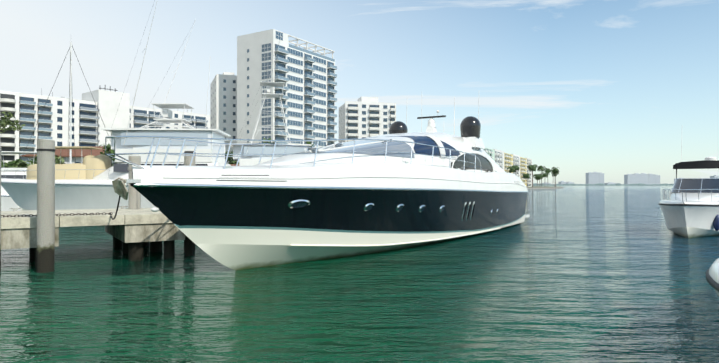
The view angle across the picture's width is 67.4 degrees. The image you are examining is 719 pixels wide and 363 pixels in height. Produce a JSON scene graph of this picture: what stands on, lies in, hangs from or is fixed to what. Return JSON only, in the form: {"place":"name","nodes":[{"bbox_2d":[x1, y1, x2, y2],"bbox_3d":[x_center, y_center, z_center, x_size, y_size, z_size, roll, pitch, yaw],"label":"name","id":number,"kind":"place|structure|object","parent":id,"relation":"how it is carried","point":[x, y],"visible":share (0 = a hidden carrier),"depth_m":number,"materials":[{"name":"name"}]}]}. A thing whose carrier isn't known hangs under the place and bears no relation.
{"place":"outdoors","nodes":[
{"label":"outdoors","id":0,"kind":"place"},
{"bbox_2d":[0,186,718,362],"bbox_3d":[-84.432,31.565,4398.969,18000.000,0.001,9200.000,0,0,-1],"label":"water","id":1,"kind":"structure","parent":0,"point":[591,274],"depth_m":11.26,"materials":[{"name":"green liquid"}]},
{"bbox_2d":[1,151,36,210],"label":"boat","id":2,"kind":"object","parent":1,"relation":"on","point":[7,202],"visible":0.25,"depth_m":42.91,"materials":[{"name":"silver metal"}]},
{"bbox_2d":[18,42,110,166],"bbox_3d":[-29.102,-5.821,54.339,12.000,18.113,3.670,0,0,-11],"label":"sailboat","id":3,"kind":"object","parent":1,"relation":"on","point":[71,113],"visible":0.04,"depth_m":54.31,"materials":[{"name":"white metal"}]},
{"bbox_2d":[1,196,192,266],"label":"dock pier","id":4,"kind":"structure","parent":1,"relation":"in","point":[135,231],"depth_m":16.93,"materials":[{"name":"concrete"}]},
{"bbox_2d":[0,140,195,272],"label":"mooring piles","id":5,"kind":"object","parent":1,"relation":"in","point":[45,149],"visible":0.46,"depth_m":14.73,"materials":[{"name":"grey concrete"}]},
{"bbox_2d":[1,3,230,210],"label":"boat","id":6,"kind":"object","parent":1,"relation":"on","point":[87,183],"visible":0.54,"depth_m":32.42,"materials":[{"name":"silver metal"}]},
{"bbox_2d":[231,34,311,165],"bbox_3d":[-7.968,-3.913,45.124,19.000,14.981,7.502,0,0,-11],"label":"boat","id":7,"kind":"object","parent":1,"relation":"on","point":[252,160],"visible":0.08,"depth_m":43.38,"materials":[{"name":"silver metal"}]},
{"bbox_2d":[105,97,529,269],"bbox_3d":[1.730,-0.653,23.808,5.970,8.101,28.159,0,0,31],"label":"yacht","id":8,"kind":"object","parent":1,"relation":"on","point":[398,186],"visible":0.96,"depth_m":16.73,"materials":[{"name":"white plastic"}]},
{"bbox_2d":[658,146,718,237],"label":"motorboat","id":9,"kind":"object","parent":1,"relation":"on","point":[690,208],"visible":0.96,"depth_m":24.81,"materials":[{"name":"white plastic"}]},
{"bbox_2d":[706,258,718,296],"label":"runabout boat","id":10,"kind":"object","parent":1,"relation":"on","point":[712,275],"visible":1,"depth_m":6.24,"materials":[{"name":"white plastic"}]},
{"bbox_2d":[0,0,718,183],"label":"sky","id":11,"kind":"structure","parent":0,"point":[616,89],"materials":[{"name":"blue"}]},
{"bbox_2d":[527,186,563,188],"bbox_3d":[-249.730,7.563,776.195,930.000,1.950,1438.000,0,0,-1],"label":"shoreline","id":12,"kind":"structure","parent":0,"point":[540,187],"depth_m":323.76,"materials":[{"name":"grey concrete"}]},
{"bbox_2d":[1,161,9,167],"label":"bush","id":13,"kind":"object","parent":12,"relation":"on","point":[5,165],"visible":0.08,"depth_m":67.74,"materials":[{"name":"green plant"}]},
{"bbox_2d":[0,111,24,133],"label":"tall tree","id":14,"kind":"object","parent":12,"relation":"on","point":[4,123],"visible":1,"depth_m":74.44,"materials":[{"name":"green plant"}]},
{"bbox_2d":[8,155,36,167],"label":"bush","id":15,"kind":"object","parent":12,"relation":"on","point":[12,163],"visible":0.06,"depth_m":66.88,"materials":[{"name":"green plant"}]},
{"bbox_2d":[12,155,65,167],"bbox_3d":[-38.913,-0.747,65.693,6.913,6.029,6.210,0,0,-1],"label":"bush","id":16,"kind":"object","parent":12,"relation":"on","point":[23,164],"visible":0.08,"depth_m":64.35,"materials":[{"name":"green plant"}]},
{"bbox_2d":[21,146,114,163],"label":"house","id":17,"kind":"structure","parent":12,"relation":"on","point":[77,155],"depth_m":78.03,"materials":[{"name":"white paint"}]},
{"bbox_2d":[0,85,209,166],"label":"apartment building","id":18,"kind":"structure","parent":12,"relation":"on","point":[114,109],"depth_m":220.86,"materials":[{"name":"white paint"}]},
{"bbox_2d":[100,144,117,166],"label":"bush","id":19,"kind":"object","parent":12,"relation":"on","point":[108,148],"visible":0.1,"depth_m":70.14,"materials":[{"name":"green plant"}]},
{"bbox_2d":[210,72,236,163],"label":"high-rise building","id":20,"kind":"structure","parent":12,"relation":"on","point":[223,102],"depth_m":201.82,"materials":[{"name":"white concrete"}]},
{"bbox_2d":[225,151,238,163],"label":"shrub","id":21,"kind":"object","parent":12,"relation":"on","point":[232,161],"visible":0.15,"depth_m":99.33,"materials":[{"name":"green plant"}]},
{"bbox_2d":[259,138,274,143],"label":"tree","id":22,"kind":"object","parent":12,"relation":"on","point":[267,142],"depth_m":116.77,"materials":[{"name":"green plant"}]},
{"bbox_2d":[237,29,336,149],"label":"apartment building","id":23,"kind":"structure","parent":12,"relation":"on","point":[306,75],"depth_m":189.43,"materials":[{"name":"white paint"}]},
{"bbox_2d":[339,96,395,141],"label":"apartment building","id":24,"kind":"structure","parent":12,"relation":"on","point":[364,117],"depth_m":246.28,"materials":[{"name":"white paint"}]},
{"bbox_2d":[483,148,494,160],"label":"apartment building","id":25,"kind":"structure","parent":12,"relation":"on","point":[490,152],"depth_m":329.46,"materials":[{"name":"white paint"}]},
{"bbox_2d":[493,149,503,169],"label":"apartment building","id":26,"kind":"structure","parent":12,"relation":"on","point":[499,157],"depth_m":354.90,"materials":[{"name":"white paint"}]},
{"bbox_2d":[504,153,512,172],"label":"apartment building","id":27,"kind":"structure","parent":12,"relation":"on","point":[508,160],"depth_m":378.35,"materials":[{"name":"brown paint"}]},
{"bbox_2d":[507,166,516,172],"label":"palm tree","id":28,"kind":"object","parent":12,"relation":"on","point":[513,169],"visible":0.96,"depth_m":338.50,"materials":[{"name":"green plant"}]},
{"bbox_2d":[511,154,519,177],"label":"apartment building","id":29,"kind":"structure","parent":12,"relation":"on","point":[516,159],"depth_m":410.82,"materials":[{"name":"white paint"}]},
{"bbox_2d":[520,157,526,186],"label":"apartment building","id":30,"kind":"structure","parent":12,"relation":"on","point":[523,165],"depth_m":435.25,"materials":[{"name":"brown paint"}]},
{"bbox_2d":[522,173,530,180],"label":"palm tree","id":31,"kind":"object","parent":12,"relation":"on","point":[526,176],"visible":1,"depth_m":350.93,"materials":[{"name":"green plant"}]},
{"bbox_2d":[526,158,531,186],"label":"apartment building","id":32,"kind":"structure","parent":12,"relation":"on","point":[529,180],"depth_m":462.91,"materials":[{"name":"paint"}]},
{"bbox_2d":[527,164,537,183],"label":"palm tree","id":33,"kind":"object","parent":12,"relation":"on","point":[535,165],"visible":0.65,"depth_m":368.95,"materials":[{"name":"green plant"}]},
{"bbox_2d":[529,166,535,186],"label":"palm tree","id":34,"kind":"object","parent":12,"relation":"on","point":[533,168],"visible":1,"depth_m":359.25,"materials":[{"name":"green plant"}]},
{"bbox_2d":[537,166,544,186],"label":"palm tree","id":35,"kind":"object","parent":12,"relation":"on","point":[540,168],"visible":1,"depth_m":388.38,"materials":[{"name":"green plant"}]},
{"bbox_2d":[551,167,558,186],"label":"palm tree","id":36,"kind":"object","parent":12,"relation":"on","point":[555,170],"visible":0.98,"depth_m":426.34,"materials":[{"name":"green plant"}]},
{"bbox_2d":[533,172,718,185],"bbox_3d":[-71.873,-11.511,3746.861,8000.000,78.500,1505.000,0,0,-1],"label":"skyline","id":37,"kind":"structure","parent":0,"point":[634,179],"depth_m":3057.14,"materials":[{"name":"grey concrete"}]}
]}

